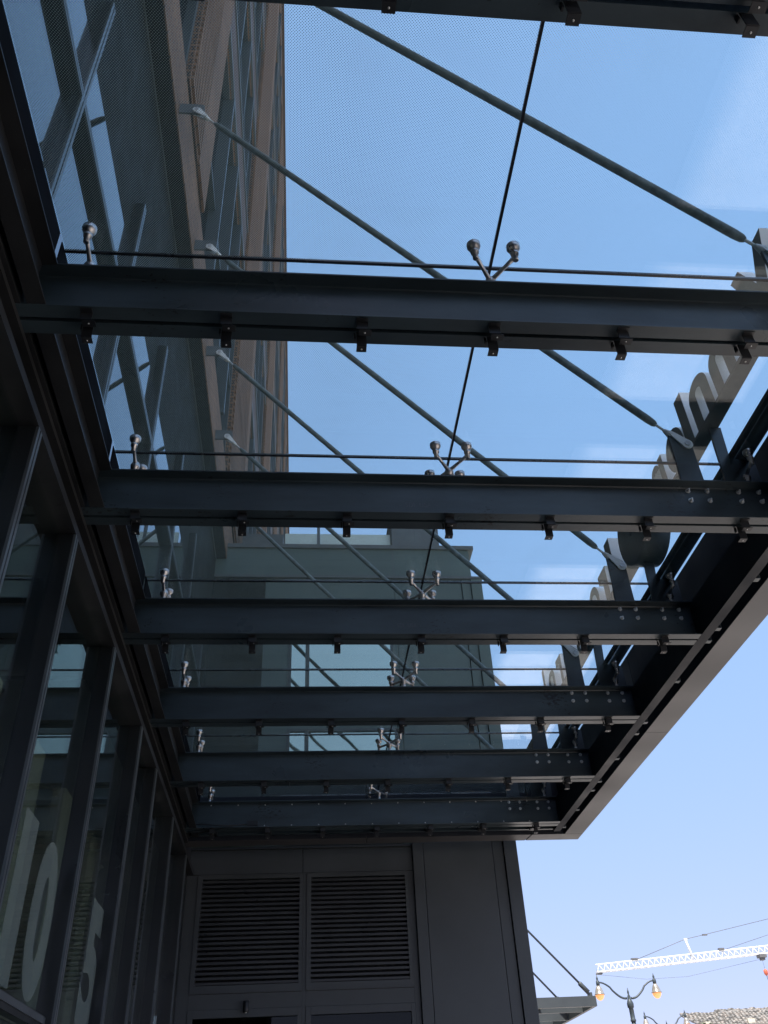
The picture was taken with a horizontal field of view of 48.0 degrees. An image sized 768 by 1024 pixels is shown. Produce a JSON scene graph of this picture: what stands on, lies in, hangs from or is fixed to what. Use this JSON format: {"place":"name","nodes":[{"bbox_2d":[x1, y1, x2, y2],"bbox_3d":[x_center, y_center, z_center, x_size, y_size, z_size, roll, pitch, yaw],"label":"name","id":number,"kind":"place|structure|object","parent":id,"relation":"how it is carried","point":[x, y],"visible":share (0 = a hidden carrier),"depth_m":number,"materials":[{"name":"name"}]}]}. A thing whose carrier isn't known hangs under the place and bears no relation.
{"place":"outdoors","nodes":[
{"label":"outdoors","id":0,"kind":"place"},
{"bbox_2d":[174,528,539,1023],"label":"end building","id":1,"kind":"structure","parent":0,"point":[408,933],"depth_m":10.74,"materials":[{"name":"black metal"}]},
{"bbox_2d":[186,1007,301,1023],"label":"window","id":2,"kind":"structure","parent":1,"relation":"in","point":[285,1015],"depth_m":9.88,"materials":[{"name":"glass"}]},
{"bbox_2d":[243,1000,248,1013],"bbox_3d":[-1.585,5.678,9.890,0.068,0.140,0.108,1,-37,-5],"label":"wall light","id":3,"kind":"object","parent":1,"relation":"attached to","point":[245,1006],"visible":1,"depth_m":9.85,"materials":[{"name":"black metal"}]},
{"bbox_2d":[288,645,394,685],"bbox_3d":[-0.641,2.195,12.794,1.550,1.548,0.136,1,-37,-5],"label":"window","id":4,"kind":"structure","parent":1,"relation":"in","point":[364,647],"depth_m":12.70,"materials":[{"name":"teal glass"}]},
{"bbox_2d":[283,728,402,845],"bbox_3d":[-0.559,3.701,11.647,1.550,1.578,0.136,1,-37,-5],"label":"window","id":5,"kind":"structure","parent":1,"relation":"in","point":[359,730],"depth_m":11.99,"materials":[{"name":"teal glass"}]},
{"bbox_2d":[306,1003,415,1023],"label":"window","id":6,"kind":"structure","parent":1,"relation":"in","point":[393,1013],"depth_m":10.00,"materials":[{"name":"glass"}]},
{"bbox_2d":[528,930,596,1023],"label":"canopy","id":7,"kind":"object","parent":1,"relation":"attached to","point":[555,1009],"visible":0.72,"depth_m":18.64,"materials":[{"name":"grey metal"}]},
{"bbox_2d":[284,4,767,1023],"label":"sky","id":8,"kind":"structure","parent":0,"point":[679,852],"materials":[{"name":"blue"}]},
{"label":"road","id":9,"kind":"structure","parent":0,"visible":0},
{"bbox_2d":[595,973,661,1023],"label":"street lamp","id":10,"kind":"object","parent":9,"relation":"on","point":[656,992],"visible":1,"depth_m":23.44,"materials":[{"name":"grey metal"}]},
{"bbox_2d":[643,1011,690,1023],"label":"street lamp","id":11,"kind":"object","parent":9,"relation":"on","point":[686,1021],"visible":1,"depth_m":32.94,"materials":[{"name":"grey metal"}]},
{"bbox_2d":[595,919,767,978],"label":"tower crane","id":12,"kind":"object","parent":9,"relation":"on","point":[761,956],"visible":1,"depth_m":139.30,"materials":[{"name":"white paint"}]},
{"bbox_2d":[679,1007,767,1023],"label":"tiled roof house","id":13,"kind":"structure","parent":9,"relation":"on","point":[751,1015],"depth_m":73.95,"materials":[{"name":"beige paint"}]},
{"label":"entrance paving","id":14,"kind":"structure","parent":0,"visible":0},
{"bbox_2d":[0,0,225,1023],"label":"glass storefront","id":15,"kind":"object","parent":14,"relation":"on","point":[96,868],"visible":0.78,"depth_m":6.86,"materials":[{"name":"black glass"}]},
{"bbox_2d":[0,0,288,679],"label":"brick tower","id":16,"kind":"structure","parent":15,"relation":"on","point":[275,411],"depth_m":14.78,"materials":[{"name":"brick"}]},
{"bbox_2d":[179,0,198,63],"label":"window","id":17,"kind":"structure","parent":16,"relation":"in","point":[185,1],"depth_m":9.08,"materials":[{"name":"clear glass"}]},
{"bbox_2d":[200,54,241,451],"bbox_3d":[-2.427,-3.896,12.885,0.230,4.698,4.448,1,-37,-5],"label":"window","id":18,"kind":"structure","parent":16,"relation":"in","point":[231,250],"depth_m":12.93,"materials":[{"name":"blue glass"}]},
{"bbox_2d":[237,1,253,204],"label":"window","id":19,"kind":"structure","parent":16,"relation":"in","point":[247,161],"depth_m":16.56,"materials":[{"name":"blue glass"}]},
{"bbox_2d":[246,431,256,533],"bbox_3d":[-3.066,0.880,19.114,0.230,4.698,4.698,1,-37,-5],"label":"window","id":20,"kind":"structure","parent":16,"relation":"in","point":[251,446],"depth_m":19.41,"materials":[{"name":"blue glass"}]},
{"bbox_2d":[255,2,262,85],"bbox_3d":[-2.848,-11.627,18.771,0.230,3.048,4.448,1,-37,-5],"label":"window","id":21,"kind":"structure","parent":16,"relation":"in","point":[258,4],"depth_m":20.08,"materials":[{"name":"blue glass"}]},
{"bbox_2d":[255,340,264,459],"bbox_3d":[-3.294,-3.313,22.306,0.230,3.048,4.698,1,-37,-5],"label":"window","id":22,"kind":"structure","parent":16,"relation":"in","point":[259,369],"depth_m":22.56,"materials":[{"name":"blue glass"}]},
{"bbox_2d":[263,209,269,341],"bbox_3d":[-3.486,-6.851,24.999,0.230,3.048,4.698,1,-37,-5],"label":"window","id":23,"kind":"structure","parent":16,"relation":"in","point":[266,211],"depth_m":24.51,"materials":[{"name":"blue glass"}]},
{"bbox_2d":[269,122,274,250],"bbox_3d":[-3.678,-10.388,27.692,0.230,3.048,4.698,1,-37,-5],"label":"window","id":24,"kind":"structure","parent":16,"relation":"in","point":[273,198],"depth_m":27.66,"materials":[{"name":"blue glass"}]},
{"bbox_2d":[271,409,274,471],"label":"window","id":25,"kind":"structure","parent":16,"relation":"in","point":[272,441],"depth_m":31.23,"materials":[{"name":"blue glass"}]},
{"bbox_2d":[275,63,278,174],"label":"window","id":26,"kind":"structure","parent":16,"relation":"in","point":[276,66],"depth_m":30.53,"materials":[{"name":"blue glass"}]},
{"bbox_2d":[275,341,278,422],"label":"window","id":27,"kind":"structure","parent":16,"relation":"in","point":[276,363],"depth_m":34.29,"materials":[{"name":"blue glass"}]},
{"bbox_2d":[279,7,281,111],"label":"window","id":28,"kind":"structure","parent":16,"relation":"in","point":[279,7],"depth_m":33.13,"materials":[{"name":"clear glass"}]},
{"bbox_2d":[281,399,283,467],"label":"window","id":29,"kind":"structure","parent":16,"relation":"in","point":[282,399],"depth_m":43.50,"materials":[{"name":"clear glass"}]},
{"bbox_2d":[282,206,283,269],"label":"window","id":30,"kind":"structure","parent":16,"relation":"in","point":[283,206],"depth_m":39.30,"materials":[{"name":"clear glass"}]},
{"bbox_2d":[284,348,285,403],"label":"window","id":31,"kind":"structure","parent":16,"relation":"in","point":[284,348],"depth_m":45.92,"materials":[{"name":"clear glass"}]},
{"bbox_2d":[215,430,505,685],"bbox_3d":[-0.280,0.587,10.616,3.912,4.280,0.120,1,-37,-5],"label":"tie rod","id":32,"kind":"object","parent":16,"relation":"attached to","point":[479,664],"visible":0.44,"depth_m":10.56,"materials":[{"name":"grey metal"}]},
{"bbox_2d":[255,527,493,748],"bbox_3d":[-0.401,1.492,11.796,3.912,4.280,0.120,1,-37,-5],"label":"tie rod","id":33,"kind":"object","parent":16,"relation":"attached to","point":[479,736],"visible":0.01,"depth_m":11.59,"materials":[{"name":"grey metal"}]},
{"bbox_2d":[206,346,578,656],"bbox_3d":[-0.158,-0.327,9.425,3.912,4.280,0.120,1,-37,-5],"label":"tie rod","id":34,"kind":"object","parent":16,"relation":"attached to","point":[574,652],"visible":0.64,"depth_m":9.62,"materials":[{"name":"grey metal"}]},
{"bbox_2d":[194,240,626,569],"bbox_3d":[-0.036,-1.243,8.230,3.912,4.280,0.120,1,-37,-5],"label":"tie rod","id":35,"kind":"object","parent":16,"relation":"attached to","point":[585,539],"visible":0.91,"depth_m":7.99,"materials":[{"name":"grey metal"}]},
{"bbox_2d":[179,103,692,448],"bbox_3d":[0.086,-2.155,7.041,3.912,4.280,0.120,1,-37,-5],"label":"tie rod","id":36,"kind":"object","parent":16,"relation":"attached to","point":[625,404],"visible":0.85,"depth_m":6.98,"materials":[{"name":"grey metal"}]},
{"bbox_2d":[315,6,767,254],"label":"tie rod","id":37,"kind":"object","parent":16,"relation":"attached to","point":[713,222],"visible":0.95,"depth_m":5.31,"materials":[{"name":"grey metal"}]},
{"bbox_2d":[0,0,767,846],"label":"glass canopy","id":38,"kind":"object","parent":15,"relation":"attached to","point":[692,626],"visible":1,"depth_m":5.47,"materials":[{"name":"glass"}]},
{"bbox_2d":[526,228,767,748],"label":"rooftop sign","id":39,"kind":"object","parent":38,"relation":"attached to","point":[724,378],"visible":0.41,"depth_m":6.27,"materials":[{"name":"grey metal"}]}
]}

